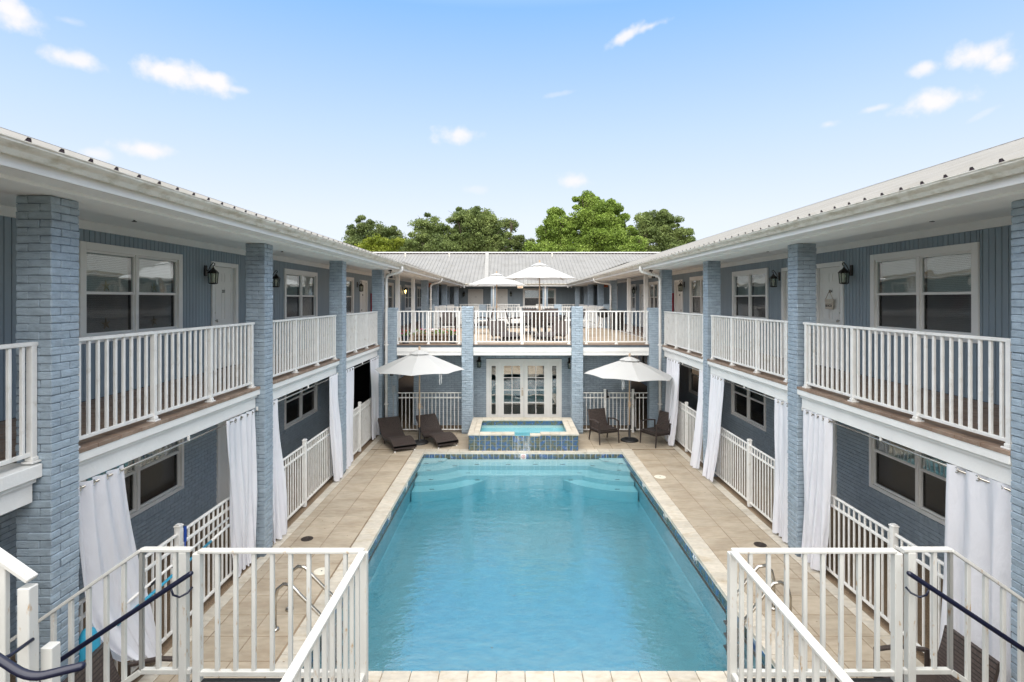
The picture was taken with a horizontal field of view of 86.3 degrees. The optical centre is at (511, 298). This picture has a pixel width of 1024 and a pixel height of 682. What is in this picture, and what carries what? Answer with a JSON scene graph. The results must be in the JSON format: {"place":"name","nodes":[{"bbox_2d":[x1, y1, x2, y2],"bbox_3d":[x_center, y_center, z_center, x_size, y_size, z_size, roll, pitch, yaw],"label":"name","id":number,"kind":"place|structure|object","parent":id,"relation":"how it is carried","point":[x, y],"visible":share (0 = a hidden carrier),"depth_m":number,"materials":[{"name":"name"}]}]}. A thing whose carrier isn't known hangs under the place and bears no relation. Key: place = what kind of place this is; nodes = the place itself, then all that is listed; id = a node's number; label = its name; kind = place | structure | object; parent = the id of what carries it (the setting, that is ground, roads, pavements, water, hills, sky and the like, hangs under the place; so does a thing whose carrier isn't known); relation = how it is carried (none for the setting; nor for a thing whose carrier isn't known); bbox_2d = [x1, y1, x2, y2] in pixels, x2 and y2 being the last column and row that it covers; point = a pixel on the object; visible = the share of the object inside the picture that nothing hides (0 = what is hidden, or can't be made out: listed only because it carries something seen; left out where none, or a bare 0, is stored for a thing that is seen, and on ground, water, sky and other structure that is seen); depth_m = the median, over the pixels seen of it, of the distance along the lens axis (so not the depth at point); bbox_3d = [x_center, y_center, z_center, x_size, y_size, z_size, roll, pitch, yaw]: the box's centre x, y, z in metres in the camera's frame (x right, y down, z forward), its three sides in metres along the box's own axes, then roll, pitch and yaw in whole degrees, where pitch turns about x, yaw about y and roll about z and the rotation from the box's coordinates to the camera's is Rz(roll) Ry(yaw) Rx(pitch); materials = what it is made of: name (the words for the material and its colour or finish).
{"place":"outdoors","nodes":[
{"label":"outdoors","id":0,"kind":"place"},
{"bbox_2d":[10,366,1012,681],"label":"walkway","id":1,"kind":"structure","parent":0,"point":[406,404],"depth_m":9.56,"materials":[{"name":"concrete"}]},
{"bbox_2d":[15,196,79,681],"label":"brick pillar","id":2,"kind":"structure","parent":1,"relation":"on","point":[47,317],"depth_m":4.61,"materials":[{"name":"brick"}]},
{"bbox_2d":[78,496,232,673],"bbox_3d":[-4.060,3.400,6.740,0.084,1.320,3.720,0,0,0],"label":"pool fence","id":3,"kind":"object","parent":1,"relation":"on","point":[177,536],"visible":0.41,"depth_m":6.96,"materials":[{"name":"white metal"}]},
{"bbox_2d":[245,243,272,557],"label":"brick pillar","id":4,"kind":"structure","parent":1,"relation":"on","point":[259,283],"depth_m":8.58,"materials":[{"name":"brick"}]},
{"bbox_2d":[283,426,333,519],"bbox_3d":[-4.060,3.400,10.690,0.084,1.320,3.680,0,0,0],"label":"pool fence","id":5,"kind":"object","parent":1,"relation":"on","point":[314,487],"visible":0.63,"depth_m":10.90,"materials":[{"name":"white metal"}]},
{"bbox_2d":[329,261,346,476],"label":"brick pillar","id":6,"kind":"structure","parent":1,"relation":"on","point":[337,291],"depth_m":12.51,"materials":[{"name":"brick"}]},
{"bbox_2d":[353,398,371,454],"bbox_3d":[-4.060,3.400,14.555,0.084,1.320,3.550,0,0,0],"label":"pool fence","id":7,"kind":"object","parent":1,"relation":"on","point":[366,422],"visible":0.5,"depth_m":14.79,"materials":[{"name":"white metal"}]},
{"bbox_2d":[372,270,383,434],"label":"brick pillar","id":8,"kind":"structure","parent":1,"relation":"on","point":[378,290],"depth_m":16.30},
{"bbox_2d":[374,252,658,327],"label":"motel block","id":9,"kind":"structure","parent":1,"relation":"on","point":[467,268],"depth_m":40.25,"materials":[{"name":"grey paint"}]},
{"bbox_2d":[523,288,555,306],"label":"window","id":10,"kind":"structure","parent":9,"relation":"in","point":[530,295],"depth_m":39.88,"materials":[{"name":"glass"}]},
{"bbox_2d":[659,270,671,410],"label":"brick pillar","id":11,"kind":"structure","parent":1,"relation":"on","point":[666,289],"depth_m":16.30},
{"bbox_2d":[675,401,702,462],"bbox_3d":[4.650,3.400,14.555,0.084,1.320,3.550,0,0,0],"label":"pool fence","id":12,"kind":"object","parent":1,"relation":"on","point":[677,438],"visible":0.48,"depth_m":14.53,"materials":[{"name":"white metal"}]},
{"bbox_2d":[703,261,720,476],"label":"brick pillar","id":13,"kind":"structure","parent":1,"relation":"on","point":[711,288],"depth_m":12.51,"materials":[{"name":"brick"}]},
{"bbox_2d":[714,427,774,521],"bbox_3d":[4.650,3.400,10.690,0.084,1.320,3.680,0,0,0],"label":"pool fence","id":14,"kind":"object","parent":1,"relation":"on","point":[724,466],"visible":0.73,"depth_m":10.90,"materials":[{"name":"white metal"}]},
{"bbox_2d":[787,243,816,556],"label":"brick pillar","id":15,"kind":"structure","parent":1,"relation":"on","point":[801,275],"depth_m":8.58,"materials":[{"name":"brick"}]},
{"bbox_2d":[826,494,1012,658],"bbox_3d":[4.650,3.400,6.740,0.084,1.320,3.720,0,0,0],"label":"pool fence","id":16,"kind":"object","parent":1,"relation":"on","point":[893,537],"visible":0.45,"depth_m":6.86,"materials":[{"name":"white metal"}]},
{"bbox_2d":[1010,200,1023,681],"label":"brick pillar","id":17,"kind":"structure","parent":1,"relation":"on","point":[1017,400],"depth_m":4.84,"materials":[{"name":"brick"}]},
{"bbox_2d":[0,0,1023,246],"label":"sky","id":18,"kind":"structure","parent":0,"point":[316,116],"materials":[{"name":"blue"}]},
{"bbox_2d":[414,355,630,424],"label":"lobby building","id":19,"kind":"structure","parent":0,"point":[498,392],"depth_m":17.60,"materials":[{"name":"paint"}]},
{"bbox_2d":[500,362,523,417],"bbox_3d":[0.001,3.025,17.589,0.762,2.010,0.121,0,0,0],"label":"glazed door","id":20,"kind":"structure","parent":19,"relation":"in","point":[502,364],"depth_m":17.61,"materials":[{"name":"paint"}]},
{"bbox_2d":[384,328,658,354],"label":"roof deck","id":21,"kind":"structure","parent":19,"relation":"on","point":[555,348],"depth_m":16.46,"materials":[{"name":"wood"}]},
{"bbox_2d":[397,311,461,343],"bbox_3d":[-2.530,0.865,16.560,2.020,1.010,0.100,0,0,0],"label":"balcony railing","id":22,"kind":"object","parent":21,"relation":"on","point":[429,328],"visible":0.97,"depth_m":16.55,"materials":[{"name":"white metal"}]},
{"bbox_2d":[474,311,570,343],"bbox_3d":[0.320,0.865,16.560,2.960,1.010,0.100,0,0,0],"label":"balcony railing","id":23,"kind":"object","parent":21,"relation":"on","point":[521,329],"visible":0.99,"depth_m":16.55,"materials":[{"name":"white metal"}]},
{"bbox_2d":[503,260,575,336],"bbox_3d":[0.990,-0.015,19.600,2.531,2.770,2.531,0,0,-22],"label":"umbrella","id":24,"kind":"object","parent":21,"relation":"on","point":[539,271],"visible":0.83,"depth_m":19.11,"materials":[{"name":"fabric"}]},
{"bbox_2d":[583,311,647,343],"bbox_3d":[3.160,0.865,16.560,2.000,1.010,0.100,0,0,0],"label":"balcony railing","id":25,"kind":"object","parent":21,"relation":"on","point":[616,341],"visible":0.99,"depth_m":16.55,"materials":[{"name":"white metal"}]},
{"bbox_2d":[524,362,547,416],"bbox_3d":[0.769,3.025,17.627,0.762,2.010,0.047,0,0,0],"label":"glazed door","id":26,"kind":"structure","parent":19,"relation":"in","point":[526,364],"depth_m":17.61,"materials":[{"name":"paint"}]},
{"bbox_2d":[136,431,923,681],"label":"pool deck","id":27,"kind":"structure","parent":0,"point":[721,523],"depth_m":9.05,"materials":[{"name":"tile"}]},
{"bbox_2d":[63,643,171,681],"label":"armchair","id":28,"kind":"object","parent":27,"relation":"on","point":[97,665],"visible":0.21,"depth_m":4.96,"materials":[{"name":"wicker"}]},
{"bbox_2d":[190,678,342,681],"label":"stair","id":29,"kind":"object","parent":27,"relation":"on","point":[242,680],"visible":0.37,"depth_m":3.72,"materials":[{"name":"black metal"}]},
{"bbox_2d":[0,547,59,681],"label":"stair railing","id":30,"kind":"object","parent":29,"relation":"on","point":[27,616],"visible":0.99,"depth_m":2.37,"materials":[{"name":"paint"}]},
{"bbox_2d":[0,638,86,680],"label":"handrail","id":31,"kind":"object","parent":30,"relation":"attached to","point":[9,665],"visible":1,"depth_m":2.16,"materials":[{"name":"metal"}]},
{"bbox_2d":[10,546,193,681],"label":"stair railing","id":32,"kind":"object","parent":29,"relation":"attached to","point":[181,668],"visible":0.89,"depth_m":3.73,"materials":[{"name":"paint"}]},
{"bbox_2d":[39,571,192,681],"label":"handrail","id":33,"kind":"object","parent":32,"relation":"attached to","point":[124,617],"visible":0.71,"depth_m":3.59,"materials":[{"name":"metal"}]},
{"bbox_2d":[192,548,367,681],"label":"stair railing","id":34,"kind":"object","parent":29,"relation":"on","point":[352,588],"visible":1,"depth_m":3.69,"materials":[{"name":"paint"}]},
{"bbox_2d":[275,565,342,667],"bbox_3d":[-2.562,4.057,6.900,0.784,1.185,0.550,0,0,0],"label":"pool ladder","id":35,"kind":"object","parent":27,"relation":"attached to","point":[303,597],"visible":0.43,"depth_m":6.71,"materials":[{"name":"silver metal"}]},
{"bbox_2d":[388,308,398,416],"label":"brick pillar","id":36,"kind":"structure","parent":27,"relation":"on","point":[392,335],"depth_m":16.42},
{"bbox_2d":[378,416,416,452],"bbox_3d":[-3.212,3.740,15.193,0.637,0.620,1.598,0,0,-29],"label":"sun lounger","id":37,"kind":"object","parent":27,"relation":"on","point":[393,434],"visible":1,"depth_m":15.41,"materials":[{"name":"wicker"}]},
{"bbox_2d":[374,346,463,444],"bbox_3d":[-2.600,2.690,15.350,2.347,2.720,2.347,0,0,22],"label":"umbrella","id":38,"kind":"object","parent":27,"relation":"on","point":[419,361],"visible":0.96,"depth_m":14.82,"materials":[{"name":"fabric"}]},
{"bbox_2d":[398,392,461,429],"bbox_3d":[-2.490,3.414,16.620,2.020,1.148,0.035,0,0,0],"label":"pool fence","id":39,"kind":"object","parent":27,"relation":"on","point":[435,397],"visible":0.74,"depth_m":16.61,"materials":[{"name":"white metal"}]},
{"bbox_2d":[416,413,458,448],"bbox_3d":[-2.155,3.740,15.574,0.637,0.620,1.598,0,0,-32],"label":"sun lounger","id":40,"kind":"object","parent":27,"relation":"on","point":[430,426],"visible":0.96,"depth_m":15.75,"materials":[{"name":"brown wicker"}]},
{"bbox_2d":[461,306,473,433],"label":"brick pillar","id":41,"kind":"structure","parent":27,"relation":"on","point":[467,356],"depth_m":16.40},
{"bbox_2d":[468,417,578,450],"bbox_3d":[0.305,3.887,15.511,2.973,0.581,2.218,0,0,0],"label":"hot tub","id":42,"kind":"object","parent":27,"relation":"on","point":[523,434],"visible":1,"depth_m":14.61,"materials":[{"name":"blue tile"}]},
{"bbox_2d":[138,435,923,681],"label":"travertine border","id":43,"kind":"object","parent":27,"relation":"on","point":[245,577],"visible":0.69,"depth_m":8.59,"materials":[{"name":"stone"}]},
{"bbox_2d":[301,454,774,672],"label":"swimming pool","id":44,"kind":"structure","parent":27,"relation":"in","point":[545,555],"depth_m":9.20,"materials":[{"name":"liquid"}]},
{"bbox_2d":[266,449,811,681],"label":"pool coping","id":45,"kind":"object","parent":27,"relation":"on","point":[711,563],"visible":0.77,"depth_m":7.28,"materials":[{"name":"grey tile"}]},
{"bbox_2d":[570,306,582,433],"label":"brick pillar","id":46,"kind":"structure","parent":27,"relation":"on","point":[576,370],"depth_m":16.40,"materials":[{"name":"brick"}]},
{"bbox_2d":[587,408,619,444],"bbox_3d":[2.583,3.620,15.562,0.670,0.860,0.746,0,0,-22],"label":"armchair","id":47,"kind":"object","parent":27,"relation":"on","point":[599,425],"visible":1,"depth_m":15.69,"materials":[{"name":"wicker"}]},
{"bbox_2d":[583,389,647,432],"bbox_3d":[3.130,3.400,16.601,2.040,1.320,0.122,0,0,0],"label":"pool fence","id":48,"kind":"object","parent":27,"relation":"on","point":[632,397],"visible":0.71,"depth_m":16.61,"materials":[{"name":"white metal"}]},
{"bbox_2d":[585,353,671,442],"bbox_3d":[3.343,2.800,15.620,2.365,2.501,2.365,0,0,23],"label":"umbrella","id":49,"kind":"object","parent":27,"relation":"on","point":[629,367],"visible":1,"depth_m":15.11,"materials":[{"name":"fabric"}]},
{"bbox_2d":[647,308,658,427],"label":"brick pillar","id":50,"kind":"structure","parent":27,"relation":"on","point":[653,361],"depth_m":16.42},
{"bbox_2d":[640,410,670,448],"bbox_3d":[4.060,3.620,15.241,0.746,0.860,0.670,0,0,-28],"label":"armchair","id":51,"kind":"object","parent":27,"relation":"on","point":[662,427],"visible":0.95,"depth_m":15.27,"materials":[{"name":"wicker"}]},
{"bbox_2d":[723,564,794,667],"bbox_3d":[3.117,4.057,6.930,0.714,1.185,0.530,0,0,0],"label":"pool ladder","id":52,"kind":"object","parent":27,"relation":"attached to","point":[773,583],"visible":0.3,"depth_m":6.88,"materials":[{"name":"silver metal"}]},
{"bbox_2d":[744,678,903,681],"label":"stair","id":53,"kind":"object","parent":27,"relation":"on","point":[853,679],"visible":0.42,"depth_m":3.72,"materials":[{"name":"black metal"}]},
{"bbox_2d":[727,548,902,681],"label":"stair railing","id":54,"kind":"object","parent":53,"relation":"on","point":[826,665],"visible":1,"depth_m":3.69,"materials":[{"name":"paint"}]},
{"bbox_2d":[905,571,1023,651],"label":"handrail","id":55,"kind":"object","parent":54,"relation":"attached to","point":[928,586],"visible":1,"depth_m":3.59,"materials":[{"name":"metal"}]},
{"bbox_2d":[900,546,1023,681],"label":"stair railing","id":56,"kind":"object","parent":53,"relation":"attached to","point":[911,670],"visible":0.99,"depth_m":3.73,"materials":[{"name":"paint"}]},
{"bbox_2d":[873,625,999,681],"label":"armchair","id":57,"kind":"object","parent":27,"relation":"on","point":[976,658],"visible":0.44,"depth_m":5.16,"materials":[{"name":"wicker"}]},
{"bbox_3d":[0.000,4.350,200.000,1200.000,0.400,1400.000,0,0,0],"label":"ground","id":58,"kind":"structure","parent":0,"visible":0},
{"bbox_2d":[0,127,464,652],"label":"motel wing","id":59,"kind":"structure","parent":58,"relation":"on","point":[149,248],"depth_m":8.32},
{"bbox_2d":[0,342,41,466],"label":"balcony railing","id":60,"kind":"object","parent":59,"relation":"on","point":[29,456],"visible":1,"depth_m":4.49,"materials":[{"name":"white metal"}]},
{"bbox_2d":[78,241,182,343],"bbox_3d":[-5.781,-0.085,8.340,0.158,1.370,2.244,0,0,0],"label":"window","id":61,"kind":"structure","parent":59,"relation":"in","point":[122,290],"depth_m":8.22,"materials":[{"name":"glass"}]},
{"bbox_2d":[81,438,183,518],"bbox_3d":[-5.781,2.610,8.375,0.158,1.360,2.254,0,0,0],"label":"window","id":62,"kind":"structure","parent":59,"relation":"in","point":[149,482],"depth_m":8.82,"materials":[{"name":"glass"}]},
{"bbox_2d":[78,322,255,447],"bbox_3d":[-4.020,0.865,6.700,0.100,1.010,3.580,0,0,0],"label":"balcony railing","id":63,"kind":"object","parent":59,"relation":"on","point":[209,395],"visible":0.91,"depth_m":6.22,"materials":[{"name":"white metal"}]},
{"bbox_2d":[80,407,257,488],"bbox_3d":[-3.985,1.720,6.730,0.024,0.071,3.660,0,0,0],"label":"curtain rod","id":64,"kind":"object","parent":59,"relation":"attached to","point":[145,459],"visible":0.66,"depth_m":6.34,"materials":[{"name":"silver metal"}]},
{"bbox_2d":[78,465,155,661],"bbox_3d":[-3.822,2.859,5.548,0.389,2.318,1.237,0,0,0],"label":"curtain","id":65,"kind":"object","parent":64,"relation":"hanging from","point":[106,540],"visible":0.73,"depth_m":5.39,"materials":[{"name":"white fabric"}]},
{"bbox_2d":[226,409,256,576],"bbox_3d":[-3.972,2.861,8.010,0.113,2.322,0.821,0,0,0],"label":"curtain","id":66,"kind":"object","parent":64,"relation":"hanging from","point":[241,437],"visible":0.94,"depth_m":8.06,"materials":[{"name":"white fabric"}]},
{"bbox_2d":[211,261,237,370],"bbox_3d":[-5.735,0.325,10.890,0.110,2.090,0.984,0,0,0],"label":"door","id":67,"kind":"structure","parent":59,"relation":"in","point":[224,294],"depth_m":10.95,"materials":[{"name":"paint"}]},
{"bbox_2d":[216,414,240,508],"bbox_3d":[-5.740,3.020,11.050,0.100,2.100,0.904,0,0,0],"label":"door","id":68,"kind":"structure","parent":59,"relation":"in","point":[223,469],"depth_m":10.86,"materials":[{"name":"paint"}]},
{"bbox_2d":[284,268,317,322],"bbox_3d":[-5.781,-0.085,14.870,0.158,1.370,2.304,0,0,0],"label":"window","id":69,"kind":"structure","parent":59,"relation":"in","point":[298,296],"depth_m":14.84,"materials":[{"name":"glass"}]},
{"bbox_2d":[284,381,317,429],"bbox_3d":[-5.781,2.610,14.885,0.158,1.360,2.274,0,0,0],"label":"window","id":70,"kind":"structure","parent":59,"relation":"in","point":[297,407],"depth_m":14.85,"materials":[{"name":"glass"}]},
{"bbox_2d":[272,315,336,376],"bbox_3d":[-4.020,0.865,10.690,0.100,1.010,3.500,0,0,0],"label":"balcony railing","id":71,"kind":"object","parent":59,"relation":"on","point":[327,336],"visible":0.84,"depth_m":10.50,"materials":[{"name":"white metal"}]},
{"bbox_2d":[273,373,337,403],"bbox_3d":[-3.985,1.720,10.685,0.024,0.071,3.610,0,0,0],"label":"curtain rod","id":72,"kind":"object","parent":59,"relation":"attached to","point":[302,390],"visible":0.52,"depth_m":10.37,"materials":[{"name":"silver metal"}]},
{"bbox_2d":[272,399,286,543],"bbox_3d":[-3.923,2.861,9.168,0.174,2.322,0.537,0,0,0],"label":"curtain","id":73,"kind":"object","parent":72,"relation":"hanging from","point":[279,520],"visible":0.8,"depth_m":9.18,"materials":[{"name":"white fabric"}]},
{"bbox_2d":[329,374,342,480],"bbox_3d":[-3.903,2.861,12.178,0.221,2.322,0.597,0,0,0],"label":"curtain","id":74,"kind":"object","parent":72,"relation":"hanging from","point":[336,441],"visible":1,"depth_m":12.06,"materials":[{"name":"white fabric"}]},
{"bbox_2d":[346,311,377,352],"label":"balcony railing","id":75,"kind":"object","parent":59,"relation":"on","point":[361,329],"visible":0.85,"depth_m":14.44,"materials":[{"name":"white metal"}]},
{"bbox_2d":[384,266,402,416],"bbox_3d":[-3.506,1.530,16.183,0.578,5.000,0.105,0,0,5],"label":"downspout","id":76,"kind":"object","parent":59,"relation":"attached to","point":[386,344],"visible":0.98,"depth_m":16.16,"materials":[{"name":"white metal"}]},
{"bbox_3d":[-3.985,1.720,14.550,0.024,0.071,3.480,0,0,0],"label":"curtain rod","id":77,"kind":"object","parent":59,"relation":"attached to","visible":0},
{"bbox_2d":[346,367,353,468],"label":"curtain","id":78,"kind":"object","parent":77,"relation":"hanging from","point":[349,407],"visible":0.82,"depth_m":13.26,"materials":[{"name":"white fabric"}]},
{"bbox_2d":[370,356,379,439],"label":"curtain","id":79,"kind":"object","parent":77,"relation":"hanging from","point":[374,364],"visible":0.98,"depth_m":15.78,"materials":[{"name":"white fabric"}]},
{"bbox_2d":[341,215,410,250],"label":"tree","id":80,"kind":"object","parent":58,"relation":"on","point":[358,233],"visible":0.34,"depth_m":66.33,"materials":[{"name":"green plant"}]},
{"bbox_2d":[354,233,404,251],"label":"tree","id":81,"kind":"object","parent":58,"relation":"on","point":[376,243],"visible":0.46,"depth_m":59.19,"materials":[{"name":"green plant"}]},
{"bbox_2d":[392,212,464,251],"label":"tree","id":82,"kind":"object","parent":58,"relation":"on","point":[433,235],"visible":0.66,"depth_m":62.87,"materials":[{"name":"green plant"}]},
{"bbox_2d":[445,206,516,251],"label":"tree","id":83,"kind":"object","parent":58,"relation":"on","point":[477,228],"visible":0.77,"depth_m":64.80,"materials":[{"name":"green plant"}]},
{"bbox_2d":[497,217,534,251],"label":"tree","id":84,"kind":"object","parent":58,"relation":"on","point":[517,240],"visible":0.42,"depth_m":67.63,"materials":[{"name":"green plant"}]},
{"bbox_2d":[522,206,581,251],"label":"tree","id":85,"kind":"object","parent":58,"relation":"on","point":[554,232],"visible":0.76,"depth_m":64.13,"materials":[{"name":"green plant"}]},
{"bbox_2d":[553,190,638,251],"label":"tree","id":86,"kind":"object","parent":58,"relation":"on","point":[600,222],"visible":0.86,"depth_m":62.56,"materials":[{"name":"green plant"}]},
{"bbox_2d":[627,208,695,251],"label":"tree","id":87,"kind":"object","parent":58,"relation":"on","point":[657,229],"visible":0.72,"depth_m":65.15,"materials":[{"name":"green plant"}]},
{"bbox_2d":[567,137,1023,616],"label":"motel wing","id":88,"kind":"structure","parent":58,"relation":"on","point":[928,249],"depth_m":8.52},
{"bbox_2d":[663,311,702,356],"bbox_3d":[4.545,0.865,14.560,0.100,1.010,3.400,0,0,0],"label":"balcony railing","id":89,"kind":"object","parent":88,"relation":"on","point":[675,329],"visible":0.94,"depth_m":14.55,"materials":[{"name":"white metal"}]},
{"bbox_2d":[689,276,702,316],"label":"window","id":90,"kind":"structure","parent":88,"relation":"in","point":[698,280],"depth_m":18.87,"materials":[{"name":"glass"}]},
{"bbox_2d":[710,373,783,403],"bbox_3d":[4.545,1.720,10.685,0.024,0.071,3.610,0,0,0],"label":"curtain rod","id":91,"kind":"object","parent":88,"relation":"attached to","point":[748,389],"visible":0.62,"depth_m":10.50,"materials":[{"name":"silver metal"}]},
{"bbox_2d":[702,374,723,481],"bbox_3d":[4.434,2.861,12.058,0.253,2.322,0.797,0,0,0],"label":"curtain","id":92,"kind":"object","parent":91,"relation":"hanging from","point":[715,410],"visible":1,"depth_m":12.09,"materials":[{"name":"white fabric"}]},
{"bbox_2d":[772,398,787,542],"bbox_3d":[4.537,2.861,9.218,0.112,2.322,0.597,0,0,0],"label":"curtain","id":93,"kind":"object","parent":91,"relation":"hanging from","point":[780,516],"visible":0.88,"depth_m":9.21,"materials":[{"name":"white fabric"}]},
{"bbox_2d":[731,381,765,431],"bbox_3d":[6.351,2.610,14.600,0.158,1.360,2.104,0,0,0],"label":"window","id":94,"kind":"structure","parent":88,"relation":"in","point":[750,406],"depth_m":14.57,"materials":[{"name":"glass"}]},
{"bbox_2d":[710,315,787,381],"bbox_3d":[4.545,0.865,10.690,0.100,1.010,3.500,0,0,0],"label":"balcony railing","id":95,"kind":"object","parent":88,"relation":"on","point":[717,336],"visible":0.97,"depth_m":10.38,"materials":[{"name":"white metal"}]},
{"bbox_2d":[732,268,767,322],"bbox_3d":[6.351,-0.085,14.500,0.158,1.370,2.164,0,0,0],"label":"window","id":96,"kind":"structure","parent":88,"relation":"in","point":[752,295],"depth_m":14.47,"materials":[{"name":"glass"}]},
{"bbox_2d":[781,267,787,357],"bbox_3d":[6.305,0.325,12.250,0.110,2.090,0.944,0,0,0],"label":"door","id":97,"kind":"structure","parent":88,"relation":"in","point":[784,280],"depth_m":12.64,"materials":[{"name":"paint"}]},
{"bbox_2d":[816,261,843,370],"bbox_3d":[6.305,0.325,10.840,0.110,2.090,0.964,0,0,0],"label":"door","id":98,"kind":"structure","parent":88,"relation":"in","point":[827,279],"depth_m":10.86,"materials":[{"name":"paint"}]},
{"bbox_2d":[801,408,1010,491],"bbox_3d":[4.545,1.720,6.730,0.024,0.071,3.660,0,0,0],"label":"curtain rod","id":99,"kind":"object","parent":88,"relation":"attached to","point":[940,463],"visible":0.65,"depth_m":6.34,"materials":[{"name":"silver metal"}]},
{"bbox_2d":[801,409,832,570],"bbox_3d":[4.531,2.861,8.148,0.164,2.322,0.777,0,0,0],"label":"curtain","id":100,"kind":"object","parent":99,"relation":"hanging from","point":[817,447],"visible":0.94,"depth_m":8.10,"materials":[{"name":"white fabric"}]},
{"bbox_2d":[939,464,1012,681],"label":"curtain","id":101,"kind":"object","parent":99,"relation":"hanging from","point":[978,527],"visible":0.67,"depth_m":5.31,"materials":[{"name":"white fabric"}]},
{"bbox_2d":[802,322,1012,449],"bbox_3d":[4.545,0.865,6.700,0.100,1.010,3.580,0,0,0],"label":"balcony railing","id":102,"kind":"object","parent":88,"relation":"on","point":[917,416],"visible":0.94,"depth_m":6.11,"materials":[{"name":"white metal"}]},
{"bbox_2d":[869,433,974,525],"bbox_3d":[6.351,2.610,8.490,0.158,1.360,2.224,0,0,0],"label":"window","id":103,"kind":"structure","parent":88,"relation":"in","point":[916,482],"depth_m":8.74,"materials":[{"name":"glass"}]},
{"bbox_2d":[870,242,979,343],"bbox_3d":[6.351,-0.085,8.465,0.158,1.370,2.214,0,0,0],"label":"window","id":104,"kind":"structure","parent":88,"relation":"in","point":[934,289],"depth_m":8.34,"materials":[{"name":"glass"}]},
{"bbox_3d":[4.545,1.720,14.550,0.024,0.071,3.480,0,0,0],"label":"curtain rod","id":105,"kind":"object","parent":88,"relation":"attached to","visible":0},
{"bbox_2d":[665,357,679,445],"bbox_3d":[4.433,2.861,15.400,0.273,2.322,1.200,0,0,0],"label":"curtain","id":106,"kind":"object","parent":105,"relation":"hanging from","point":[672,390],"visible":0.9,"depth_m":15.09,"materials":[{"name":"white fabric"}]},
{"bbox_2d":[690,370,702,468],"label":"curtain","id":107,"kind":"object","parent":105,"relation":"hanging from","point":[696,449],"visible":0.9,"depth_m":12.96,"materials":[{"name":"white fabric"}]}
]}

